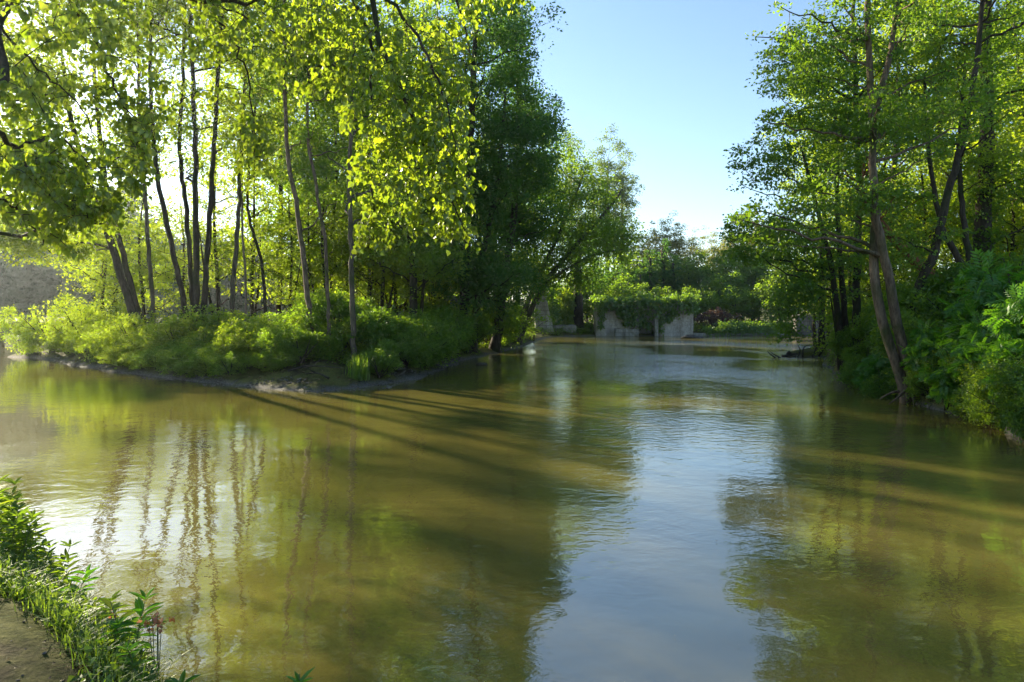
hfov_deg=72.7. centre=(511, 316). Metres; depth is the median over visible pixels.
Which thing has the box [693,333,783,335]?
stone wall
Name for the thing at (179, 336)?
shrub
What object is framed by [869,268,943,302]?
shrub
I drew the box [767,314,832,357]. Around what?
fallen log
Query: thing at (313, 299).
shrub
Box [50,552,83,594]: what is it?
weed plant
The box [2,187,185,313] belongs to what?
misty tree
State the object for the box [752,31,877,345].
slender tree
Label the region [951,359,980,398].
shrub
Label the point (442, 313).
shrub
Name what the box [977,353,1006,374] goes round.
shrub
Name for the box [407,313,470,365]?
shrub
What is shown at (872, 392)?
shrub
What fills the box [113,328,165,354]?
shrub
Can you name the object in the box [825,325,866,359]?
shrub
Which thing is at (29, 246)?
tall tree
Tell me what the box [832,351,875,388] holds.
shrub
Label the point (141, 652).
weed plant
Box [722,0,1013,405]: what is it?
alder tree
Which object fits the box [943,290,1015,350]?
bank bush
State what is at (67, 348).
shrub
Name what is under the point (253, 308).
leafy tree
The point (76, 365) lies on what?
gravel
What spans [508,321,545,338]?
shrub
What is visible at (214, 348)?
shrub
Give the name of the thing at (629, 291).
bank shrub
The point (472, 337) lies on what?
shrub
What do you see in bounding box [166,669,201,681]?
weed plant
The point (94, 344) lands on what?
shrub
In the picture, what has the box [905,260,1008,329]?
shrub
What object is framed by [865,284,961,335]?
shrub
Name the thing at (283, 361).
shrub
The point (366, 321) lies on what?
shrub
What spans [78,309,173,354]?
shrub
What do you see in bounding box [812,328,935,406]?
undergrowth
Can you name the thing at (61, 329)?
shrub
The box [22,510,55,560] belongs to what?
weed plant
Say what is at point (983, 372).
shrub
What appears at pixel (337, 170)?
slender tree
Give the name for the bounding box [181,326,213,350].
shrub
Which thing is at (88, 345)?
shrub
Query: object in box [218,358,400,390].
leaf litter
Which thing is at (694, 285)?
bank shrub
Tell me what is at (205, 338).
shrub
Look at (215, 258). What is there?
leafy tree
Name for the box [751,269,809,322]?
bank shrub
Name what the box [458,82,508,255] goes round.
slender tree
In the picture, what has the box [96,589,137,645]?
weed plant
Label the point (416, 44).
slender tree
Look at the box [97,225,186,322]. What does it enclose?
misty tree
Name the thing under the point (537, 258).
leafy tree
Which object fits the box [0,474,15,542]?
weed plant
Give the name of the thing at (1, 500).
weed plant
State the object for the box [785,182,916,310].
leafy tree
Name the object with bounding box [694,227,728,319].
olive topped tree
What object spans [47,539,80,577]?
weed plant
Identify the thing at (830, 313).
shrub
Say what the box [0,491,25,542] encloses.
weed plant
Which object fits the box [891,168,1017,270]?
leafy tree
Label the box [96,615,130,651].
weed plant
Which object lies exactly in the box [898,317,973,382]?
bank bush
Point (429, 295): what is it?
leafy tree
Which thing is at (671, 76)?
sky
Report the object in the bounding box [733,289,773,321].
bank shrub
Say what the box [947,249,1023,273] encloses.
shrub
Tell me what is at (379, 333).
shrub
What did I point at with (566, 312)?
ivy
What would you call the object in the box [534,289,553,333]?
stone buttress
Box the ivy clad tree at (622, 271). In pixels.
[615,261,632,286]
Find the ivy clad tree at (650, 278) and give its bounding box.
[641,249,662,293]
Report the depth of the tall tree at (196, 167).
25.48 m
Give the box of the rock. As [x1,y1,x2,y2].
[681,334,700,338]
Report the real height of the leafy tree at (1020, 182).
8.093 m
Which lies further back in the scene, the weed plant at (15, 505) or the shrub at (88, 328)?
the shrub at (88, 328)
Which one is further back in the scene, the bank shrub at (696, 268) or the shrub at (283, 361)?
the bank shrub at (696, 268)
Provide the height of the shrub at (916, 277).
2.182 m
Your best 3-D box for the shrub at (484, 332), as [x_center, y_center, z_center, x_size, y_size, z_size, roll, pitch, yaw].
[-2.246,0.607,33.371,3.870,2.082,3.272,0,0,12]
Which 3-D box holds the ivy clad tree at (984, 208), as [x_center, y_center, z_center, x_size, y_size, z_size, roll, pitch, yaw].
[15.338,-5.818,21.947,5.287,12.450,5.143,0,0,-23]
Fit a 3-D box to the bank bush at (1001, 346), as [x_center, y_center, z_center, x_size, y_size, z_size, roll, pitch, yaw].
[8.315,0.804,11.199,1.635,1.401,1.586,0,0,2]
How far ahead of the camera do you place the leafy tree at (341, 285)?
33.58 m
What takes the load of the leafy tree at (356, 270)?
on the ground at (22, 645)
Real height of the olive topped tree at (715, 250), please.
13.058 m
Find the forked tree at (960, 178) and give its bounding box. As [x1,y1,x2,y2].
[874,0,1023,264]
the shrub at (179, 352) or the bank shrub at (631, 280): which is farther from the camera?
the bank shrub at (631, 280)
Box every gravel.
[11,602,108,681]
[35,355,464,392]
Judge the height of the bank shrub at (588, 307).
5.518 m
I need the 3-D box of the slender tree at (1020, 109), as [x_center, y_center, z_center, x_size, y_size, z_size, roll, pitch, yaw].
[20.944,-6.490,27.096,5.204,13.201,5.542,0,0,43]
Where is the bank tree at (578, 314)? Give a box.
[559,220,616,329]
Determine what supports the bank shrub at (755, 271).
on the ground at (22, 645)
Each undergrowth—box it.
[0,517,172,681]
[56,321,535,368]
[527,319,791,335]
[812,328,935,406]
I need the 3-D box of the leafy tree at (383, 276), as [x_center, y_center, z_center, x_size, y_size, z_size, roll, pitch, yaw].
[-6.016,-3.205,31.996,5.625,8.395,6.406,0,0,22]
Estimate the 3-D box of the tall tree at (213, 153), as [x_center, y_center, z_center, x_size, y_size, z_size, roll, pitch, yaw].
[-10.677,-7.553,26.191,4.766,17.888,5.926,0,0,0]
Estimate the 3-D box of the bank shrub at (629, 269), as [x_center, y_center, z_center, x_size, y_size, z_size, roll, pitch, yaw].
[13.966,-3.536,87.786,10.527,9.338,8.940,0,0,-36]
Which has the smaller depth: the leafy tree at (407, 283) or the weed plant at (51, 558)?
the weed plant at (51, 558)
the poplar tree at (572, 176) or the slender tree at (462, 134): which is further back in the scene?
the poplar tree at (572, 176)
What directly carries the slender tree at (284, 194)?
on the ground at (22, 645)
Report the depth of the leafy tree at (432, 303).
35.39 m
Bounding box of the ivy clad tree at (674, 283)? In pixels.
[667,255,681,294]
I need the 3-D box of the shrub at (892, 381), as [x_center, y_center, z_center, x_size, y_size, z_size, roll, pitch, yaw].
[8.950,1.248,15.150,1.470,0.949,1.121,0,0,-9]
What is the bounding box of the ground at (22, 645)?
[0,299,1023,681]
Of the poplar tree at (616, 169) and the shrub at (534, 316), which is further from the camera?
the poplar tree at (616, 169)
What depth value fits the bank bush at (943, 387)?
13.49 m
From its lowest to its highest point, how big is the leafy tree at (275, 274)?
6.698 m
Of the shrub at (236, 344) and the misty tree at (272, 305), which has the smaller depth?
the shrub at (236, 344)
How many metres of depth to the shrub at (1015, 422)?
10.41 m
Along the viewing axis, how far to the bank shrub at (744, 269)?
86.42 m
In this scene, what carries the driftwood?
on the ground at (22, 645)
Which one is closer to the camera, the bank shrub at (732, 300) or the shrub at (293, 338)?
the shrub at (293, 338)
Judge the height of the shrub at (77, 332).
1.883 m
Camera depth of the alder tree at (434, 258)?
29.10 m
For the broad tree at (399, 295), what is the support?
on the ground at (22, 645)
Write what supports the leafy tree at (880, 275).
on the ground at (22, 645)
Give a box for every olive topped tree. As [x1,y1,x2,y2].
[618,231,647,267]
[632,228,665,271]
[644,210,691,269]
[656,216,698,262]
[678,227,710,313]
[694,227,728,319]
[707,237,736,320]
[721,212,765,320]
[736,209,774,319]
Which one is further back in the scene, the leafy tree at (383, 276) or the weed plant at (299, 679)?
the leafy tree at (383, 276)
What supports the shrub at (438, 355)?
on the ground at (22, 645)
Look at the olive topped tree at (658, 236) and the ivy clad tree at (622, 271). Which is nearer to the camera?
the ivy clad tree at (622, 271)
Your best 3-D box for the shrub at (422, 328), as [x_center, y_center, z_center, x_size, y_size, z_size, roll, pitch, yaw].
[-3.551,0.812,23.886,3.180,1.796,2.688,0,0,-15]
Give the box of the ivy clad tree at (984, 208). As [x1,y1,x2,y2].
[903,0,1023,262]
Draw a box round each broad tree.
[261,123,373,301]
[338,263,421,308]
[454,138,533,297]
[483,172,574,301]
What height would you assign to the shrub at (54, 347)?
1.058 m
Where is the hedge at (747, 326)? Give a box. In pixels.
[702,318,777,335]
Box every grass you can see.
[0,483,188,681]
[342,345,428,381]
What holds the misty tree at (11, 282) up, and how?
on the ground at (22, 645)
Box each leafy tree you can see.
[37,193,168,318]
[54,186,177,318]
[81,194,192,324]
[120,197,231,317]
[133,144,283,321]
[185,153,314,315]
[228,189,338,324]
[255,194,353,309]
[262,175,380,305]
[267,207,345,308]
[289,192,399,308]
[292,186,395,304]
[311,178,416,308]
[320,162,437,313]
[334,182,451,315]
[371,212,468,309]
[388,198,476,309]
[398,212,482,308]
[459,200,555,337]
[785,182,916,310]
[787,236,867,339]
[835,230,937,299]
[840,150,973,293]
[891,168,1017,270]
[929,127,1023,259]
[935,73,1023,258]
[942,152,1023,258]
[996,118,1023,260]
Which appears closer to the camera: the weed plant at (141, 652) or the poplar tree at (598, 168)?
the weed plant at (141, 652)
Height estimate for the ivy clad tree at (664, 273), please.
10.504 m
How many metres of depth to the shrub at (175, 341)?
22.71 m
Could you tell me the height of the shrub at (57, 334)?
3.010 m
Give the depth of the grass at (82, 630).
3.60 m
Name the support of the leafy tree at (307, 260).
on the ground at (22, 645)
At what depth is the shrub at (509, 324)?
37.27 m
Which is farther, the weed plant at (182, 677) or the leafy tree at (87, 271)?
the leafy tree at (87, 271)
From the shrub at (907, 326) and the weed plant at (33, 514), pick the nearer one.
the weed plant at (33, 514)
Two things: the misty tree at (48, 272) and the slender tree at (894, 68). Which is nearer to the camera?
the slender tree at (894, 68)
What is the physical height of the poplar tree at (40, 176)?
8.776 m
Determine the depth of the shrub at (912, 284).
22.62 m
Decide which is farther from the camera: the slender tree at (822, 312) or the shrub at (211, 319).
the slender tree at (822, 312)
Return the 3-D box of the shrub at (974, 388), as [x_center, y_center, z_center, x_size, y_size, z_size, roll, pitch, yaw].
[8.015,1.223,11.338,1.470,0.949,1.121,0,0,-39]
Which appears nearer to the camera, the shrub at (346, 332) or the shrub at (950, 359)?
the shrub at (950, 359)
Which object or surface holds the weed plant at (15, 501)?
on the ground at (22, 645)
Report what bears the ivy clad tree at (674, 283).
on the ground at (22, 645)
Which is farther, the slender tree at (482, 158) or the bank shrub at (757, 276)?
the bank shrub at (757, 276)
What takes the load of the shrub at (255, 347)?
on the ground at (22, 645)
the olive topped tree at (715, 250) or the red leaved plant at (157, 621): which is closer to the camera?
the red leaved plant at (157, 621)
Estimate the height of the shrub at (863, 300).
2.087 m
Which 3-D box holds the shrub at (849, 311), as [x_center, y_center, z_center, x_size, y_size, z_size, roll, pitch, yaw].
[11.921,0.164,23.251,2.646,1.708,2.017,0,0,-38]
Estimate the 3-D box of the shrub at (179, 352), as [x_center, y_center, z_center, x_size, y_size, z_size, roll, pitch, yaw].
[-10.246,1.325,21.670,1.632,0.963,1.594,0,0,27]
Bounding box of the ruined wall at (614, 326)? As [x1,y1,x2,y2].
[593,301,693,335]
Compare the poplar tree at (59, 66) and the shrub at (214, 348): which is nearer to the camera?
the poplar tree at (59, 66)
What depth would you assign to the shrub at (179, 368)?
20.93 m
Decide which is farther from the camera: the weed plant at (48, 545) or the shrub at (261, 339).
the shrub at (261, 339)
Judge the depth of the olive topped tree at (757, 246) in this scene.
99.51 m
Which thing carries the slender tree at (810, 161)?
on the ground at (22, 645)
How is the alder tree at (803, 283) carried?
on the ground at (22, 645)
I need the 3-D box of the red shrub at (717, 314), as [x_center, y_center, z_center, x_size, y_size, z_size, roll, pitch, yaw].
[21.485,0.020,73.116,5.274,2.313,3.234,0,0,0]
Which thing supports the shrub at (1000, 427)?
on the ground at (22, 645)
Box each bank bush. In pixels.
[851,349,894,393]
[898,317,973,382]
[912,325,988,408]
[934,248,1023,348]
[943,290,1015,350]
[944,309,1023,390]
[963,281,1023,367]
[977,332,1023,401]
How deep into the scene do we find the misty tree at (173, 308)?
91.03 m
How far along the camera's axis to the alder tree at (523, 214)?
36.95 m
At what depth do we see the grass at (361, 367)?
19.60 m
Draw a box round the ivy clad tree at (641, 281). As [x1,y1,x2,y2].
[632,268,646,292]
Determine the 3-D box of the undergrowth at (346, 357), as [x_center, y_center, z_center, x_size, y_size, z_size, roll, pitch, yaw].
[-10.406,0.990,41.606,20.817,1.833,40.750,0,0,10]
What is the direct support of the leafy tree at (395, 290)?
on the ground at (22, 645)
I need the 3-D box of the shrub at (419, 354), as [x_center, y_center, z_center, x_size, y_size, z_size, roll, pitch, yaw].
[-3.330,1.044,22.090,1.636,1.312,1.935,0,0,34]
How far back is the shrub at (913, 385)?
14.59 m
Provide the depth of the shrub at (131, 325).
25.62 m
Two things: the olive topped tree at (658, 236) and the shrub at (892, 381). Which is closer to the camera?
the shrub at (892, 381)
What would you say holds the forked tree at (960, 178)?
on the ground at (22, 645)
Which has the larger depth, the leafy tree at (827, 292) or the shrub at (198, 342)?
the leafy tree at (827, 292)
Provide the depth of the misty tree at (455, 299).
88.62 m
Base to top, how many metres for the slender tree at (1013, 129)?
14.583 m
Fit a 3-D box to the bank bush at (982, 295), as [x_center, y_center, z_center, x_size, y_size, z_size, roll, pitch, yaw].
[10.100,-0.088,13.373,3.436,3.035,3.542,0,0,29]
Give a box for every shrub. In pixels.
[0,304,95,355]
[34,292,125,353]
[39,334,75,353]
[44,307,88,352]
[58,314,148,342]
[58,330,98,354]
[63,312,109,355]
[73,330,127,363]
[75,321,124,356]
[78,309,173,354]
[91,323,148,348]
[97,345,144,366]
[101,312,149,353]
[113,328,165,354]
[115,351,153,369]
[122,317,198,362]
[125,345,172,370]
[132,315,216,355]
[150,323,178,349]
[151,336,209,362]
[151,337,190,358]
[153,344,203,376]
[156,330,200,344]
[157,303,261,337]
[170,335,215,359]
[172,357,218,376]
[180,327,250,348]
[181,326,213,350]
[181,347,236,375]
[188,339,254,366]
[193,322,256,346]
[204,351,251,378]
[208,317,271,363]
[213,328,248,365]
[235,315,273,350]
[239,351,285,371]
[241,343,275,363]
[244,332,281,354]
[248,303,336,347]
[249,320,315,366]
[255,347,303,371]
[260,327,328,363]
[281,316,312,330]
[290,287,349,328]
[291,334,345,362]
[313,292,392,348]
[313,322,365,352]
[324,318,368,359]
[326,306,418,362]
[342,312,416,354]
[362,317,395,350]
[362,348,404,378]
[364,338,414,371]
[376,305,417,320]
[379,329,438,369]
[392,315,456,352]
[403,297,487,347]
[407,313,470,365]
[411,304,477,359]
[411,333,451,367]
[450,318,480,352]
[453,310,499,341]
[469,298,528,348]
[470,314,495,346]
[485,304,529,334]
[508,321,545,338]
[515,302,554,330]
[546,273,592,316]
[571,257,639,320]
[572,278,609,323]
[587,273,635,319]
[593,254,657,294]
[612,249,683,291]
[612,283,649,297]
[637,284,673,298]
[641,250,706,295]
[663,284,702,320]
[669,252,734,318]
[680,248,751,320]
[693,268,752,320]
[693,288,724,321]
[693,307,742,325]
[706,252,772,322]
[714,284,758,321]
[719,260,774,322]
[730,250,792,322]
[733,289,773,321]
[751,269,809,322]
[765,261,811,321]
[816,294,883,338]
[824,297,886,342]
[825,300,840,326]
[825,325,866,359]
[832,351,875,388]
[839,341,873,369]
[845,304,889,350]
[847,295,868,314]
[857,372,897,398]
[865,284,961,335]
[865,308,944,363]
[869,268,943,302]
[881,365,927,395]
[887,269,976,316]
[902,363,933,399]
[904,263,956,288]
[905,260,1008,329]
[916,350,949,374]
[917,381,949,410]
[933,245,1023,315]
[941,349,965,383]
[945,388,988,420]
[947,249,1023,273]
[947,255,1023,296]
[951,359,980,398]
[952,371,1015,416]
[957,390,1005,427]
[972,354,1021,396]
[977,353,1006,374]
[978,351,1023,416]
[985,407,1007,430]
[991,387,1023,443]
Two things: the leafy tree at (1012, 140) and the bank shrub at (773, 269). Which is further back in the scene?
the bank shrub at (773, 269)
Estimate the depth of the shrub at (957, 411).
12.85 m
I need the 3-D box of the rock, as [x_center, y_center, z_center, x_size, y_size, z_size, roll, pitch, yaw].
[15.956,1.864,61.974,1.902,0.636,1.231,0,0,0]
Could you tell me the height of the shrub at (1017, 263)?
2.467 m
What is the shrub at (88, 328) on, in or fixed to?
on the ground at (22, 645)
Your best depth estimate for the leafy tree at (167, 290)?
33.78 m
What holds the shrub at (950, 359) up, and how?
on the ground at (22, 645)
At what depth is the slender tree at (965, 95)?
32.93 m
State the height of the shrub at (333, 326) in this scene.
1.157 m
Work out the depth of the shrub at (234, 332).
23.10 m
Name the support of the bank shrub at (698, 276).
on the ground at (22, 645)
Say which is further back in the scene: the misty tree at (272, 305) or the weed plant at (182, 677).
the misty tree at (272, 305)
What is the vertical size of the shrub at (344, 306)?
2.222 m
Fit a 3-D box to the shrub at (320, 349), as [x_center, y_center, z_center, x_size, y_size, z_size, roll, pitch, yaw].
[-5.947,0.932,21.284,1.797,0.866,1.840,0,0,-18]
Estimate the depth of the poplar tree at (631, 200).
102.93 m
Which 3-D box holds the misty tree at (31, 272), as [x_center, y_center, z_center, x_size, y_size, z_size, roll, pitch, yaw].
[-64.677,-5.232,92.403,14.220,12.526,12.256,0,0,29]
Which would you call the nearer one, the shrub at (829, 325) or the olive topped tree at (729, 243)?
the shrub at (829, 325)
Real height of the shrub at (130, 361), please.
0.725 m
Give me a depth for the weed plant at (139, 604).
3.48 m
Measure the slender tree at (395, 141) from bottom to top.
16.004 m
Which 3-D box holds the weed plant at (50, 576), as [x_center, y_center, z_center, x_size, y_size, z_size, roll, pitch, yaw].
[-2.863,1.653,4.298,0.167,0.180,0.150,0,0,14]
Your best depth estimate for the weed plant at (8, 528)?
4.60 m
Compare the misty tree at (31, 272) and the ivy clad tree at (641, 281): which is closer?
the ivy clad tree at (641, 281)
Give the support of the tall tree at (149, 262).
on the ground at (22, 645)
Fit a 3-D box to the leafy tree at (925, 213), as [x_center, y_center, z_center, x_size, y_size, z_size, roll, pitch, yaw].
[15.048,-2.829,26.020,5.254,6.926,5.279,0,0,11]
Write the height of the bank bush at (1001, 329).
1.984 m
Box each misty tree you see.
[0,247,59,323]
[0,248,83,323]
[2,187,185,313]
[76,236,131,314]
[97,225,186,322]
[98,277,147,320]
[129,241,188,318]
[139,236,241,322]
[155,249,230,316]
[185,225,276,299]
[207,265,263,323]
[238,263,299,320]
[379,279,459,312]
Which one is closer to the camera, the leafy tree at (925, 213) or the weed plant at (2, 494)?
the weed plant at (2, 494)
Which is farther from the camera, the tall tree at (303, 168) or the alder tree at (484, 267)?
the alder tree at (484, 267)
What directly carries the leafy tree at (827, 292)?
on the ground at (22, 645)
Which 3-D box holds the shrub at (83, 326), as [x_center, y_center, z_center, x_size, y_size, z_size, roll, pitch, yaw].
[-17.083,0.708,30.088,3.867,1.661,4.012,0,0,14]
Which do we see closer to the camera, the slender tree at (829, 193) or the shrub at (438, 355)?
the shrub at (438, 355)
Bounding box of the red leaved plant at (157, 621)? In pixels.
[136,611,176,679]
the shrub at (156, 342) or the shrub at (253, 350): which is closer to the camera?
the shrub at (253, 350)
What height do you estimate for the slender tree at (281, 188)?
18.116 m
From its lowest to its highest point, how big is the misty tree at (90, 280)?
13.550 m
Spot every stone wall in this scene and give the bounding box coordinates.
[553,324,575,332]
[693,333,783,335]
[792,314,833,335]
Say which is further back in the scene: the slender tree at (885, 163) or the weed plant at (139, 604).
the slender tree at (885, 163)
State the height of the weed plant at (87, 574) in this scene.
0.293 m
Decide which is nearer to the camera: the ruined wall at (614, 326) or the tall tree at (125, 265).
the tall tree at (125, 265)
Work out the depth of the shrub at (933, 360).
14.24 m
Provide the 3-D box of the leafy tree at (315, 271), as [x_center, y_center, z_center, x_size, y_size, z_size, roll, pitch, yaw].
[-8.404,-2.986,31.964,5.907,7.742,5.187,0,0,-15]
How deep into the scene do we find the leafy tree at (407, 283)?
33.97 m
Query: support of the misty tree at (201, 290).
on the ground at (22, 645)
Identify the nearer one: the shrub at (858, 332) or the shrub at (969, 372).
the shrub at (969, 372)
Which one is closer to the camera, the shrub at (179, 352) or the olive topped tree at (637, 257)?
the shrub at (179, 352)
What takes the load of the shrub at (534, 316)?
on the ground at (22, 645)
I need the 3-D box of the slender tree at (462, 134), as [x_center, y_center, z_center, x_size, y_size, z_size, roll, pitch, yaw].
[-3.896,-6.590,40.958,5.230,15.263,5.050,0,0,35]
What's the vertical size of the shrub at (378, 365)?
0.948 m
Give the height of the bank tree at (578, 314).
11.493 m
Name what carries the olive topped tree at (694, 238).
on the ground at (22, 645)
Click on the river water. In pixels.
(610, 488)
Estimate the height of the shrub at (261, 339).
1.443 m
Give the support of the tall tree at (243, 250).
on the ground at (22, 645)
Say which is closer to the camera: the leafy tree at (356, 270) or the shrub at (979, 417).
the shrub at (979, 417)
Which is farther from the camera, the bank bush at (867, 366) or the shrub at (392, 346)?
the shrub at (392, 346)
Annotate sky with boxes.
[0,0,1023,298]
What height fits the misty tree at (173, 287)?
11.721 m
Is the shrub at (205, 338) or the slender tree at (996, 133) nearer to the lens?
the shrub at (205, 338)
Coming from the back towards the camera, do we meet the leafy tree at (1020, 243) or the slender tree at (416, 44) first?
the slender tree at (416, 44)
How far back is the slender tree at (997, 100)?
41.30 m
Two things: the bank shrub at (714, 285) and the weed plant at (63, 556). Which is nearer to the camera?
the weed plant at (63, 556)
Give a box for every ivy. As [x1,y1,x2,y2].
[546,282,562,324]
[555,287,576,324]
[589,291,701,335]
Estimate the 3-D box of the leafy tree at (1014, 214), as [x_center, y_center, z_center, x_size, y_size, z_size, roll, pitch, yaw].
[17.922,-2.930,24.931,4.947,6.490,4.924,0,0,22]
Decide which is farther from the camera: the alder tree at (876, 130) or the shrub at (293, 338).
the shrub at (293, 338)
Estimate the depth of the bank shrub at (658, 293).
77.16 m
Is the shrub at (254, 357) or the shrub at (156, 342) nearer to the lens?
the shrub at (254, 357)
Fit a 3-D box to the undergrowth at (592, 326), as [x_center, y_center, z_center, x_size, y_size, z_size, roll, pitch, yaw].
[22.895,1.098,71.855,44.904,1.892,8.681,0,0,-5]
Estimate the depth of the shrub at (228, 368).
20.17 m
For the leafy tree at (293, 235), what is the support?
on the ground at (22, 645)
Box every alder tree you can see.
[354,0,482,316]
[393,0,571,352]
[450,0,572,352]
[715,0,921,370]
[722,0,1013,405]
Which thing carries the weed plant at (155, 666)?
on the ground at (22, 645)
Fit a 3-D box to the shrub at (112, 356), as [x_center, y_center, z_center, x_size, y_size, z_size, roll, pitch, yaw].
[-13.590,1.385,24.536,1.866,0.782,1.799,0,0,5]
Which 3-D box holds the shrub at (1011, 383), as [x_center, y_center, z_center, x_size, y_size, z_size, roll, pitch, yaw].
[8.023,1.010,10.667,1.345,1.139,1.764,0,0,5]
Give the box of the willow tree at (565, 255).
[512,123,647,344]
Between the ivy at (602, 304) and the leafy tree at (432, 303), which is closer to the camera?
the leafy tree at (432, 303)
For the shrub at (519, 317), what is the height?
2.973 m
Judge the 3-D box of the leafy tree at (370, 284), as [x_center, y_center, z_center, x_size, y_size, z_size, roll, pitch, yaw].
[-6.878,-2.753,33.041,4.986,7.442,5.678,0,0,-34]
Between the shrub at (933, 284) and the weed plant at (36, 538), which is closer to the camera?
the weed plant at (36, 538)
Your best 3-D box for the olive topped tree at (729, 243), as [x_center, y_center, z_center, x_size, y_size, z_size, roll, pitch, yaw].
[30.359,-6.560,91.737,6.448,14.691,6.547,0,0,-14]
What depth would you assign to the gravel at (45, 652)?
3.24 m
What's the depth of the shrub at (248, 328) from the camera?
21.96 m
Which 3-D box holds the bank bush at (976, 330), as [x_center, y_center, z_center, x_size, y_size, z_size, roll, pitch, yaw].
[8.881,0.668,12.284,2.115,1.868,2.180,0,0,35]
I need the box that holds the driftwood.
[304,366,329,378]
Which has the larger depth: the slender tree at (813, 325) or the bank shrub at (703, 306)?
the bank shrub at (703, 306)
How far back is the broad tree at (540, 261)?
65.78 m
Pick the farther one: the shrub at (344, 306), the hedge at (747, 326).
the hedge at (747, 326)
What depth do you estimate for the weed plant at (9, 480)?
5.01 m
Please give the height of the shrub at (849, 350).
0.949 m
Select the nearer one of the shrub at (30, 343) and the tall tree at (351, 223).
the tall tree at (351, 223)
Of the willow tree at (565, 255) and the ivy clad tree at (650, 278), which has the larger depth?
the ivy clad tree at (650, 278)
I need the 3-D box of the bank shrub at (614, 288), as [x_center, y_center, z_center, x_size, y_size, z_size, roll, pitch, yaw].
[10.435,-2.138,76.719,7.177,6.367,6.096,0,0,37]
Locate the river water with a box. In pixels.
[0,332,1023,681]
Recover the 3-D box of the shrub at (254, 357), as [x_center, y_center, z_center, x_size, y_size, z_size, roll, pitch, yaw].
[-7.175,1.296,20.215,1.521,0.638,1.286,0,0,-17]
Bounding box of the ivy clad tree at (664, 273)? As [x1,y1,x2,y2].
[653,238,674,296]
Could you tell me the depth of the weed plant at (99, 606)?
3.70 m
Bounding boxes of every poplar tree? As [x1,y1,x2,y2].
[0,0,143,249]
[0,0,535,261]
[555,129,597,316]
[574,145,615,320]
[584,123,632,297]
[608,139,648,264]
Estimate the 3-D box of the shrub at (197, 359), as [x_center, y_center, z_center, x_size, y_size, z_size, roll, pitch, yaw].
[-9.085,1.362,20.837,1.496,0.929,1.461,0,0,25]
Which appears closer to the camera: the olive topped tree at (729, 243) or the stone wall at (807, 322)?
the stone wall at (807, 322)
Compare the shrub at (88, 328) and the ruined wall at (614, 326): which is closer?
the shrub at (88, 328)
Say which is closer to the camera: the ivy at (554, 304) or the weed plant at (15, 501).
the weed plant at (15, 501)
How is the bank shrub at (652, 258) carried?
on the ground at (22, 645)
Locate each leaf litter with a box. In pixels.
[0,592,71,680]
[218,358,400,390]
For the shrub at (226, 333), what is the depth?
21.82 m
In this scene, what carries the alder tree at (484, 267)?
on the ground at (22, 645)
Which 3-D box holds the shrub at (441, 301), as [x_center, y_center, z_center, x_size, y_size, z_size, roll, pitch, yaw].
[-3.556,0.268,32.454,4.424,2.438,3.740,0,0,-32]
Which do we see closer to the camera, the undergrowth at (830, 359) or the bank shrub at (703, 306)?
the undergrowth at (830, 359)
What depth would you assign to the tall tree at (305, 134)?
22.35 m
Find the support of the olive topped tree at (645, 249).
on the ground at (22, 645)
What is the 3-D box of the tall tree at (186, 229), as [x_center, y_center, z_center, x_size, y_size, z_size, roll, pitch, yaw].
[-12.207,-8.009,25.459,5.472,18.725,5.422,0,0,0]
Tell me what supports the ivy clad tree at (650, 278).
on the ground at (22, 645)
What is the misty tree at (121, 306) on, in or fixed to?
on the ground at (22, 645)
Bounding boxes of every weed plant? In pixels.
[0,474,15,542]
[0,477,27,537]
[0,481,10,528]
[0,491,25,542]
[0,493,30,554]
[0,495,13,530]
[0,508,32,557]
[2,502,37,552]
[5,509,45,561]
[15,516,47,560]
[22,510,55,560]
[28,542,62,576]
[29,538,63,580]
[33,567,63,586]
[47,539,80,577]
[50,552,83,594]
[56,564,100,602]
[77,602,103,623]
[90,598,124,623]
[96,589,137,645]
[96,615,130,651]
[110,586,166,664]
[115,641,151,680]
[131,647,159,680]
[144,664,160,681]
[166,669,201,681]
[286,666,315,681]
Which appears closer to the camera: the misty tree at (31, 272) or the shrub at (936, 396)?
the shrub at (936, 396)
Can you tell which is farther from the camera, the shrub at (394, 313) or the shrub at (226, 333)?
the shrub at (394, 313)
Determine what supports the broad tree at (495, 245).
on the ground at (22, 645)
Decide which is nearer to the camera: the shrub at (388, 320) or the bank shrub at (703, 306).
the shrub at (388, 320)
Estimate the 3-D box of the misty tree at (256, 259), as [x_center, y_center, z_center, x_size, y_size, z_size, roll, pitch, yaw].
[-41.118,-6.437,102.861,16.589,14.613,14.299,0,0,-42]
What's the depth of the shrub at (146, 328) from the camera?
24.15 m
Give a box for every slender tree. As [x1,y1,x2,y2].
[220,7,331,321]
[265,1,352,321]
[284,51,380,291]
[332,69,418,309]
[357,30,437,315]
[363,0,455,312]
[430,78,483,294]
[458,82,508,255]
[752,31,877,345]
[772,142,840,345]
[784,34,931,300]
[792,107,882,287]
[820,0,1003,276]
[835,50,954,287]
[862,0,1020,269]
[877,83,972,264]
[908,1,1023,252]
[945,46,1023,152]
[953,3,1023,251]
[971,0,1023,246]
[976,54,1023,250]
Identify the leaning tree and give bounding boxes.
[808,118,940,280]
[867,0,1023,342]
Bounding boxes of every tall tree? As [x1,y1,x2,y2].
[0,17,137,324]
[32,0,165,325]
[80,0,205,323]
[106,0,243,333]
[117,0,255,331]
[146,0,252,321]
[175,0,281,317]
[185,0,304,317]
[195,45,283,319]
[201,66,317,318]
[227,0,371,331]
[262,0,398,350]
[277,0,436,363]

